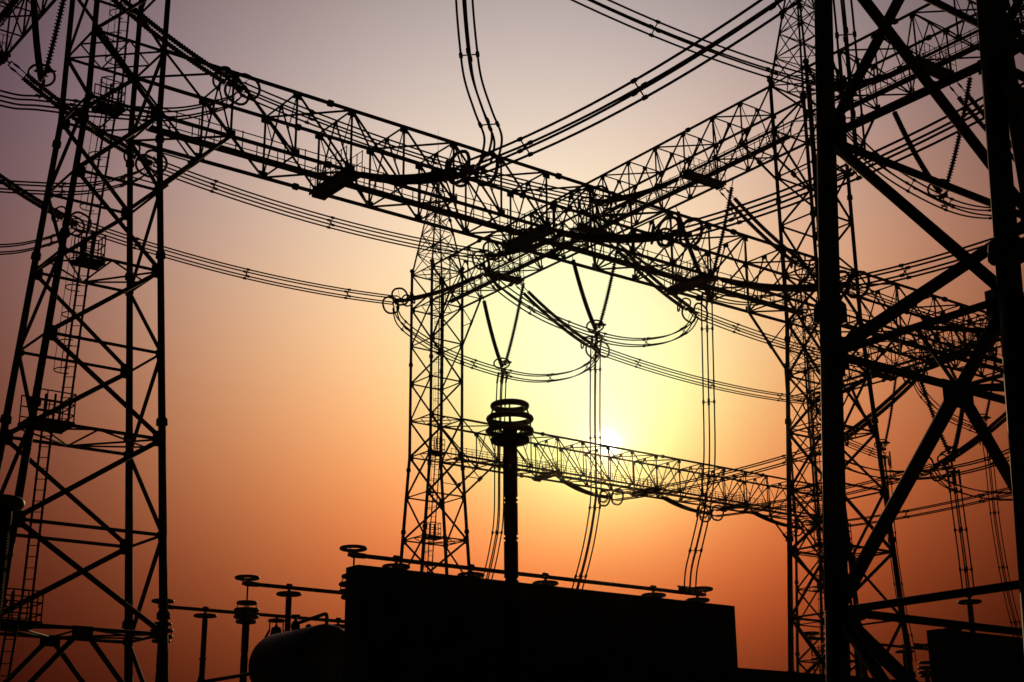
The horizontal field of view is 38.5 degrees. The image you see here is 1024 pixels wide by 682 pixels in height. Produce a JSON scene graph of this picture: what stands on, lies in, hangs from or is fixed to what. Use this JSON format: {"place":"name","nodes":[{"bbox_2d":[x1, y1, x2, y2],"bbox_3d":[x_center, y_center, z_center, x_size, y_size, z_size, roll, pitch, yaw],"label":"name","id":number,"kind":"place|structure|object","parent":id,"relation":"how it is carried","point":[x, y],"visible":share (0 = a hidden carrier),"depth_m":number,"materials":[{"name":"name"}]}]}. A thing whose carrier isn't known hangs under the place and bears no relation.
{"place":"outdoors","nodes":[
{"label":"outdoors","id":0,"kind":"place"},
{"bbox_2d":[0,0,1023,681],"label":"sky","id":1,"kind":"structure","parent":0,"point":[287,410],"materials":[{"name":"orange"}]},
{"bbox_2d":[813,0,1023,681],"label":"lattice tower","id":2,"kind":"structure","parent":0,"point":[1001,42],"depth_m":19.87,"materials":[{"name":"metal"}]},
{"bbox_2d":[917,661,930,681],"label":"surge arrester","id":3,"kind":"object","parent":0,"point":[926,675],"visible":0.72,"depth_m":108.18,"materials":[{"name":"metal"}]},
{"label":"ground","id":4,"kind":"structure","parent":0,"visible":0},
{"bbox_2d":[0,494,24,626],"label":"voltage transformer","id":5,"kind":"object","parent":4,"relation":"on","point":[9,504],"visible":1,"depth_m":39.63,"materials":[{"name":"brown ceramic"}]},
{"bbox_2d":[0,0,170,681],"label":"lattice tower","id":6,"kind":"structure","parent":4,"relation":"on","point":[33,421],"depth_m":52.84,"materials":[{"name":"metal"}]},
{"bbox_2d":[0,0,56,65],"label":"truss beam","id":7,"kind":"structure","parent":6,"relation":"attached to","point":[7,11],"depth_m":72.23,"materials":[{"name":"metal"}]},
{"bbox_2d":[0,173,91,235],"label":"tension insulator","id":8,"kind":"object","parent":7,"relation":"attached to","point":[37,202],"visible":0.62,"depth_m":84.88,"materials":[{"name":"ceramic"}]},
{"bbox_2d":[0,222,76,254],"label":"jumper bundle","id":9,"kind":"object","parent":8,"relation":"hanging from","point":[31,242],"visible":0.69,"depth_m":83.59,"materials":[{"name":"metal"}]},
{"bbox_2d":[76,218,396,304],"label":"conductor bundle","id":10,"kind":"object","parent":8,"relation":"attached to","point":[248,276],"visible":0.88,"depth_m":92.11,"materials":[{"name":"metal"}]},
{"bbox_2d":[27,0,66,98],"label":"insulator","id":11,"kind":"object","parent":7,"relation":"hanging from","point":[41,72],"visible":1,"depth_m":64.10,"materials":[{"name":"brown ceramic"}]},
{"bbox_2d":[7,60,167,177],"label":"tension insulator","id":12,"kind":"object","parent":7,"relation":"attached to","point":[123,150],"visible":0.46,"depth_m":76.68,"materials":[{"name":"ceramic"}]},
{"bbox_2d":[0,161,151,195],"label":"jumper bundle","id":13,"kind":"object","parent":12,"relation":"hanging from","point":[124,176],"visible":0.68,"depth_m":74.42,"materials":[{"name":"metal"}]},
{"bbox_2d":[153,158,487,259],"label":"conductor bundle","id":14,"kind":"object","parent":12,"relation":"attached to","point":[329,220],"visible":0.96,"depth_m":83.84,"materials":[{"name":"metal"}]},
{"bbox_2d":[111,0,260,105],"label":"tension insulator","id":15,"kind":"object","parent":7,"relation":"attached to","point":[187,50],"visible":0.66,"depth_m":68.89,"materials":[{"name":"metal"}]},
{"bbox_2d":[0,86,242,121],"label":"jumper bundle","id":16,"kind":"object","parent":15,"relation":"hanging from","point":[147,107],"visible":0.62,"depth_m":64.66,"materials":[{"name":"metal"}]},
{"bbox_2d":[240,83,596,205],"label":"conductor bundle","id":17,"kind":"object","parent":15,"relation":"attached to","point":[431,158],"visible":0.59,"depth_m":74.56,"materials":[{"name":"metal"}]},
{"bbox_2d":[124,49,819,370],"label":"truss beam","id":18,"kind":"structure","parent":6,"relation":"attached to","point":[331,185],"depth_m":65.36,"materials":[{"name":"metal"}]},
{"bbox_2d":[350,150,498,187],"bbox_3d":[-3.790,-6.348,56.575,1.373,3.744,9.214,13,-22,-35],"label":"tension insulator","id":19,"kind":"object","parent":18,"relation":"hanging from","point":[449,174],"visible":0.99,"depth_m":54.44,"materials":[{"name":"metal"}]},
{"bbox_2d":[470,0,801,174],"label":"conductor bundle","id":20,"kind":"object","parent":19,"relation":"attached to","point":[664,74],"visible":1,"depth_m":46.37,"materials":[{"name":"metal"}]},
{"bbox_2d":[546,216,702,247],"bbox_3d":[4.394,-4.469,62.540,1.373,3.744,9.214,13,-22,-35],"label":"tension insulator","id":21,"kind":"object","parent":18,"relation":"hanging from","point":[658,235],"visible":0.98,"depth_m":60.44,"materials":[{"name":"metal"}]},
{"bbox_2d":[679,82,1023,237],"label":"conductor bundle","id":22,"kind":"object","parent":21,"relation":"attached to","point":[849,175],"visible":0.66,"depth_m":53.18,"materials":[{"name":"metal"}]},
{"bbox_2d":[710,270,869,298],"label":"tension insulator","id":23,"kind":"object","parent":18,"relation":"hanging from","point":[846,284],"visible":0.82,"depth_m":67.49,"materials":[{"name":"ceramic"}]},
{"bbox_2d":[847,233,1023,289],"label":"conductor bundle","id":24,"kind":"object","parent":23,"relation":"attached to","point":[902,265],"visible":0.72,"depth_m":62.62,"materials":[{"name":"metal"}]},
{"bbox_2d":[150,622,173,681],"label":"surge arrester","id":25,"kind":"object","parent":4,"relation":"on","point":[157,657],"visible":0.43,"depth_m":83.44,"materials":[{"name":"ceramic"}]},
{"bbox_2d":[193,606,216,679],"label":"bus post","id":26,"kind":"object","parent":4,"relation":"on","point":[205,616],"visible":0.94,"depth_m":85.21,"materials":[{"name":"ceramic"}]},
{"bbox_2d":[151,598,344,622],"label":"bus tube","id":27,"kind":"object","parent":26,"relation":"attached to","point":[170,601],"visible":0.3,"depth_m":86.49,"materials":[{"name":"metal"}]},
{"bbox_2d":[233,600,258,681],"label":"surge arrester","id":28,"kind":"object","parent":4,"relation":"on","point":[245,618],"visible":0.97,"depth_m":75.60,"materials":[{"name":"ceramic"}]},
{"bbox_2d":[196,612,343,681],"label":"oil tank","id":29,"kind":"object","parent":4,"relation":"on","point":[307,653],"visible":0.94,"depth_m":41.44,"materials":[{"name":"metal"}]},
{"bbox_2d":[264,617,284,637],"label":"cone bushing","id":30,"kind":"object","parent":29,"relation":"on","point":[275,629],"visible":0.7,"depth_m":88.13,"materials":[{"name":"brown ceramic"}]},
{"bbox_2d":[276,583,301,631],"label":"bus post","id":31,"kind":"object","parent":4,"relation":"on","point":[288,594],"visible":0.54,"depth_m":77.52,"materials":[{"name":"ceramic"}]},
{"bbox_2d":[235,574,340,606],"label":"bus tube","id":32,"kind":"object","parent":31,"relation":"attached to","point":[247,580],"visible":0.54,"depth_m":77.12,"materials":[{"name":"metal"}]},
{"bbox_2d":[332,617,343,628],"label":"bus post","id":33,"kind":"object","parent":4,"relation":"on","point":[338,624],"visible":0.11,"depth_m":90.94,"materials":[{"name":"metal"}]},
{"bbox_2d":[338,573,345,599],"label":"surge arrester","id":34,"kind":"object","parent":4,"relation":"on","point":[342,583],"visible":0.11,"depth_m":67.95,"materials":[{"name":"metal"}]},
{"bbox_2d":[382,555,409,569],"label":"bus post","id":35,"kind":"object","parent":4,"relation":"on","point":[397,565],"visible":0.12,"depth_m":69.67,"materials":[{"name":"metal"}]},
{"bbox_2d":[339,544,712,596],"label":"bus tube","id":36,"kind":"object","parent":35,"relation":"attached to","point":[355,553],"visible":0.97,"depth_m":74.28,"materials":[{"name":"metal"}]},
{"bbox_2d":[399,182,470,573],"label":"lattice tower","id":37,"kind":"structure","parent":4,"relation":"on","point":[424,536],"depth_m":108.60,"materials":[{"name":"metal"}]},
{"bbox_2d":[431,86,806,345],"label":"truss beam","id":38,"kind":"structure","parent":37,"relation":"attached to","point":[692,177],"depth_m":92.29,"materials":[{"name":"metal"}]},
{"bbox_2d":[382,272,483,313],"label":"tension insulator","id":39,"kind":"object","parent":38,"relation":"attached to","point":[410,298],"visible":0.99,"depth_m":99.61,"materials":[{"name":"ceramic"}]},
{"bbox_2d":[482,276,524,378],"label":"insulator","id":40,"kind":"object","parent":38,"relation":"hanging from","point":[505,362],"visible":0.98,"depth_m":104.77,"materials":[{"name":"brown ceramic"}]},
{"bbox_2d":[483,370,507,578],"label":"dropper bundle","id":41,"kind":"object","parent":40,"relation":"hanging from","point":[496,532],"visible":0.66,"depth_m":101.29,"materials":[{"name":"metal"}]},
{"bbox_2d":[392,300,599,382],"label":"jumper bundle","id":42,"kind":"object","parent":40,"relation":"hanging from","point":[476,360],"visible":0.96,"depth_m":102.84,"materials":[{"name":"metal"}]},
{"bbox_2d":[472,227,576,269],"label":"tension insulator","id":43,"kind":"object","parent":38,"relation":"attached to","point":[503,253],"visible":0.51,"depth_m":91.22,"materials":[{"name":"ceramic"}]},
{"bbox_2d":[514,280,609,358],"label":"tension insulator","id":44,"kind":"object","parent":38,"relation":"attached to","point":[582,340],"visible":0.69,"depth_m":107.54,"materials":[{"name":"ceramic"}]},
{"bbox_2d":[597,346,812,404],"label":"conductor bundle","id":45,"kind":"object","parent":44,"relation":"attached to","point":[710,387],"visible":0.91,"depth_m":114.67,"materials":[{"name":"metal"}]},
{"bbox_2d":[571,231,620,341],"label":"insulator","id":46,"kind":"object","parent":38,"relation":"hanging from","point":[600,324],"visible":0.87,"depth_m":97.19,"materials":[{"name":"brown ceramic"}]},
{"bbox_2d":[483,254,698,346],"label":"jumper bundle","id":47,"kind":"object","parent":46,"relation":"hanging from","point":[532,309],"visible":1,"depth_m":95.16,"materials":[{"name":"metal"}]},
{"bbox_2d":[572,333,602,588],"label":"dropper bundle","id":48,"kind":"object","parent":47,"relation":"hanging from","point":[594,507],"visible":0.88,"depth_m":93.73,"materials":[{"name":"metal"}]},
{"bbox_2d":[579,174,685,217],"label":"tension insulator","id":49,"kind":"object","parent":38,"relation":"attached to","point":[610,199],"visible":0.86,"depth_m":84.10,"materials":[{"name":"ceramic"}]},
{"bbox_2d":[611,243,705,322],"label":"tension insulator","id":50,"kind":"object","parent":38,"relation":"attached to","point":[688,307],"visible":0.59,"depth_m":100.27,"materials":[{"name":"ceramic"}]},
{"bbox_2d":[694,308,913,371],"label":"conductor bundle","id":51,"kind":"object","parent":50,"relation":"attached to","point":[736,327],"visible":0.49,"depth_m":104.41,"materials":[{"name":"metal"}]},
{"bbox_2d":[676,179,733,297],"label":"insulator","id":52,"kind":"object","parent":38,"relation":"hanging from","point":[690,250],"visible":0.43,"depth_m":89.07,"materials":[{"name":"brown ceramic"}]},
{"bbox_2d":[684,290,715,586],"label":"dropper bundle","id":53,"kind":"object","parent":52,"relation":"hanging from","point":[708,476],"visible":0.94,"depth_m":85.27,"materials":[{"name":"metal"}]},
{"bbox_2d":[591,200,812,305],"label":"jumper bundle","id":54,"kind":"object","parent":52,"relation":"attached to","point":[623,247],"visible":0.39,"depth_m":88.18,"materials":[{"name":"metal"}]},
{"bbox_2d":[719,185,815,279],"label":"tension insulator","id":55,"kind":"object","parent":38,"relation":"attached to","point":[763,228],"visible":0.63,"depth_m":91.58,"materials":[{"name":"ceramic"}]},
{"bbox_2d":[807,265,1000,338],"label":"conductor bundle","id":56,"kind":"object","parent":55,"relation":"attached to","point":[924,312],"visible":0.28,"depth_m":98.39,"materials":[{"name":"metal"}]},
{"bbox_2d":[440,418,821,549],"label":"truss beam","id":57,"kind":"structure","parent":37,"relation":"attached to","point":[545,475],"depth_m":118.87,"materials":[{"name":"metal"}]},
{"bbox_2d":[556,474,623,506],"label":"tension insulator","id":58,"kind":"object","parent":57,"relation":"attached to","point":[607,496],"visible":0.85,"depth_m":108.36,"materials":[{"name":"ceramic"}]},
{"bbox_2d":[654,491,723,521],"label":"tension insulator","id":59,"kind":"object","parent":57,"relation":"attached to","point":[673,502],"visible":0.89,"depth_m":114.39,"materials":[{"name":"ceramic"}]},
{"bbox_2d":[745,506,813,536],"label":"tension insulator","id":60,"kind":"object","parent":57,"relation":"attached to","point":[770,520],"visible":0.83,"depth_m":120.34,"materials":[{"name":"ceramic"}]},
{"bbox_2d":[457,564,484,577],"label":"bus post","id":61,"kind":"object","parent":4,"relation":"on","point":[470,573],"visible":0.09,"depth_m":72.21,"materials":[{"name":"metal"}]},
{"bbox_2d":[486,398,533,681],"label":"surge arrester","id":62,"kind":"object","parent":4,"relation":"on","point":[509,439],"visible":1,"depth_m":39.55,"materials":[{"name":"metal"}]},
{"bbox_2d":[343,565,738,681],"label":"firewall","id":63,"kind":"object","parent":4,"relation":"on","point":[401,625],"visible":1,"depth_m":41.02,"materials":[{"name":"concrete"}]},
{"bbox_2d":[532,572,558,585],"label":"bus post","id":64,"kind":"object","parent":4,"relation":"on","point":[545,581],"visible":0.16,"depth_m":74.91,"materials":[{"name":"metal"}]},
{"bbox_2d":[641,585,665,597],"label":"bus post","id":65,"kind":"object","parent":4,"relation":"on","point":[653,593],"visible":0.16,"depth_m":79.24,"materials":[{"name":"metal"}]},
{"bbox_2d":[685,590,709,602],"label":"bus post","id":66,"kind":"object","parent":4,"relation":"on","point":[697,598],"visible":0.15,"depth_m":81.13,"materials":[{"name":"metal"}]},
{"bbox_2d":[784,246,861,676],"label":"lattice tower","id":67,"kind":"structure","parent":4,"relation":"on","point":[816,509],"depth_m":132.40,"materials":[{"name":"metal"}]},
{"bbox_2d":[807,292,1023,422],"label":"truss beam","id":68,"kind":"structure","parent":67,"relation":"attached to","point":[884,377],"depth_m":128.37,"materials":[{"name":"metal"}]},
{"bbox_2d":[802,373,872,411],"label":"tension insulator","id":69,"kind":"object","parent":68,"relation":"attached to","point":[856,384],"visible":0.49,"depth_m":125.01,"materials":[{"name":"ceramic"}]},
{"bbox_2d":[851,376,896,468],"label":"insulator","id":70,"kind":"object","parent":68,"relation":"hanging from","point":[885,443],"visible":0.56,"depth_m":127.82,"materials":[{"name":"brown ceramic"}]},
{"bbox_2d":[811,405,886,458],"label":"jumper bundle","id":71,"kind":"object","parent":70,"relation":"hanging from","point":[871,451],"visible":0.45,"depth_m":125.65,"materials":[{"name":"metal"}]},
{"bbox_2d":[882,455,916,661],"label":"dropper bundle","id":72,"kind":"object","parent":70,"relation":"hanging from","point":[887,480],"visible":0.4,"depth_m":124.60,"materials":[{"name":"metal"}]},
{"bbox_2d":[902,344,971,382],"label":"tension insulator","id":73,"kind":"object","parent":68,"relation":"attached to","point":[928,369],"visible":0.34,"depth_m":115.38,"materials":[{"name":"ceramic"}]},
{"bbox_2d":[913,382,976,433],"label":"jumper bundle","id":74,"kind":"object","parent":73,"relation":"hanging from","point":[932,404],"visible":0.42,"depth_m":116.22,"materials":[{"name":"metal"}]},
{"bbox_2d":[946,346,997,445],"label":"insulator","id":75,"kind":"object","parent":68,"relation":"hanging from","point":[986,417],"visible":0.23,"depth_m":120.06,"materials":[{"name":"brown ceramic"}]},
{"bbox_2d":[982,443,1022,637],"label":"dropper bundle","id":76,"kind":"object","parent":75,"relation":"hanging from","point":[1003,566],"visible":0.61,"depth_m":116.74,"materials":[{"name":"metal"}]},
{"bbox_2d":[738,668,920,681],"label":"wall","id":77,"kind":"structure","parent":4,"relation":"on","point":[751,675],"depth_m":46.93,"materials":[{"name":"concrete"}]},
{"bbox_2d":[767,0,915,677],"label":"lattice tower","id":78,"kind":"structure","parent":4,"relation":"on","point":[873,432],"depth_m":78.23,"materials":[{"name":"metal"}]},
{"bbox_2d":[806,0,1023,172],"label":"truss beam","id":79,"kind":"structure","parent":78,"relation":"attached to","point":[938,70],"depth_m":77.28,"materials":[{"name":"metal"}]},
{"bbox_2d":[806,65,909,105],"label":"tension insulator","id":80,"kind":"object","parent":79,"relation":"attached to","point":[876,79],"visible":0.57,"depth_m":72.14,"materials":[{"name":"ceramic"}]},
{"bbox_2d":[571,0,815,90],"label":"conductor bundle","id":81,"kind":"object","parent":80,"relation":"attached to","point":[713,51],"visible":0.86,"depth_m":65.16,"materials":[{"name":"metal"}]},
{"bbox_2d":[455,0,502,161],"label":"dropper bundle","id":82,"kind":"object","parent":81,"relation":"hanging from","point":[468,54],"visible":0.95,"depth_m":54.79,"materials":[{"name":"metal"}]},
{"bbox_2d":[892,76,972,207],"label":"insulator","id":83,"kind":"object","parent":79,"relation":"hanging from","point":[917,157],"visible":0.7,"depth_m":76.27,"materials":[{"name":"brown ceramic"}]},
{"bbox_2d":[835,107,991,219],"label":"jumper bundle","id":84,"kind":"object","parent":83,"relation":"hanging from","point":[951,205],"visible":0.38,"depth_m":75.36,"materials":[{"name":"metal"}]},
{"bbox_2d":[949,82,1014,162],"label":"tension insulator","id":85,"kind":"object","parent":79,"relation":"attached to","point":[968,109],"visible":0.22,"depth_m":77.91,"materials":[{"name":"ceramic"}]},
{"bbox_2d":[854,617,864,676],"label":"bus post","id":86,"kind":"object","parent":4,"relation":"on","point":[858,664],"visible":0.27,"depth_m":88.58,"materials":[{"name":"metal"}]},
{"bbox_2d":[895,644,913,668],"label":"bus post","id":87,"kind":"object","parent":4,"relation":"on","point":[904,657],"visible":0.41,"depth_m":107.20,"materials":[{"name":"metal"}]},
{"bbox_2d":[803,631,927,655],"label":"bus tube","id":88,"kind":"object","parent":87,"relation":"attached to","point":[810,635],"visible":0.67,"depth_m":106.18,"materials":[{"name":"metal"}]},
{"bbox_2d":[957,596,981,632],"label":"bus post","id":89,"kind":"object","parent":4,"relation":"on","point":[969,602],"visible":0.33,"depth_m":82.66,"materials":[{"name":"ceramic"}]},
{"bbox_2d":[926,629,1023,681],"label":"firewall","id":90,"kind":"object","parent":4,"relation":"on","point":[959,656],"visible":1,"depth_m":53.13,"materials":[{"name":"concrete"}]},
{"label":"lattice tower","id":91,"kind":"object","parent":4,"relation":"on","visible":0},
{"bbox_2d":[840,270,1003,382],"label":"truss beam","id":92,"kind":"structure","parent":91,"relation":"attached to","point":[945,355],"depth_m":84.70,"materials":[{"name":"metal"}]},
{"bbox_2d":[812,365,928,454],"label":"tension insulator","id":93,"kind":"object","parent":92,"relation":"attached to","point":[863,423],"visible":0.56,"depth_m":88.53,"materials":[{"name":"ceramic"}]},
{"bbox_2d":[610,443,821,500],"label":"conductor bundle","id":94,"kind":"object","parent":93,"relation":"attached to","point":[679,483],"visible":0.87,"depth_m":98.74,"materials":[{"name":"metal"}]},
{"bbox_2d":[914,359,964,469],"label":"insulator","id":95,"kind":"object","parent":92,"relation":"hanging from","point":[954,448],"visible":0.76,"depth_m":85.58,"materials":[{"name":"brown ceramic"}]},
{"bbox_2d":[845,448,1009,480],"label":"jumper bundle","id":96,"kind":"object","parent":95,"relation":"hanging from","point":[945,468],"visible":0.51,"depth_m":85.80,"materials":[{"name":"metal"}]},
{"bbox_2d":[946,468,973,587],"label":"dropper bundle","id":97,"kind":"object","parent":96,"relation":"hanging from","point":[956,490],"visible":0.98,"depth_m":84.25,"materials":[{"name":"metal"}]},
{"bbox_2d":[920,411,1006,481],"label":"tension insulator","id":98,"kind":"object","parent":92,"relation":"attached to","point":[967,446],"visible":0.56,"depth_m":95.67,"materials":[{"name":"ceramic"}]},
{"bbox_2d":[712,465,932,516],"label":"conductor bundle","id":99,"kind":"object","parent":98,"relation":"attached to","point":[812,500],"visible":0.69,"depth_m":106.73,"materials":[{"name":"metal"}]},
{"bbox_2d":[969,351,1002,363],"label":"tension insulator","id":100,"kind":"object","parent":92,"relation":"attached to","point":[993,359],"visible":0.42,"depth_m":82.72,"materials":[{"name":"metal"}]},
{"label":"tension insulator","id":101,"kind":"object","parent":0,"visible":0},
{"bbox_2d":[803,487,1011,530],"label":"conductor bundle","id":102,"kind":"object","parent":101,"relation":"attached to","point":[909,516],"visible":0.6,"depth_m":109.31,"materials":[{"name":"metal"}]},
{"bbox_3d":[12.472,-16.518,55.959,22.110,1.329,0.600,13,-22,-35],"label":"conductor bundle","id":103,"kind":"object","parent":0,"visible":0},
{"bbox_2d":[832,0,866,159],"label":"dropper bundle","id":104,"kind":"object","parent":103,"relation":"hanging from","point":[845,34],"visible":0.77,"depth_m":53.52,"materials":[{"name":"metal"}]},
{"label":"v-insulator","id":105,"kind":"object","parent":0,"visible":0},
{"bbox_2d":[931,466,1012,500],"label":"jumper bundle","id":106,"kind":"object","parent":105,"relation":"hanging from","point":[952,489],"visible":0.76,"depth_m":94.89,"materials":[{"name":"metal"}]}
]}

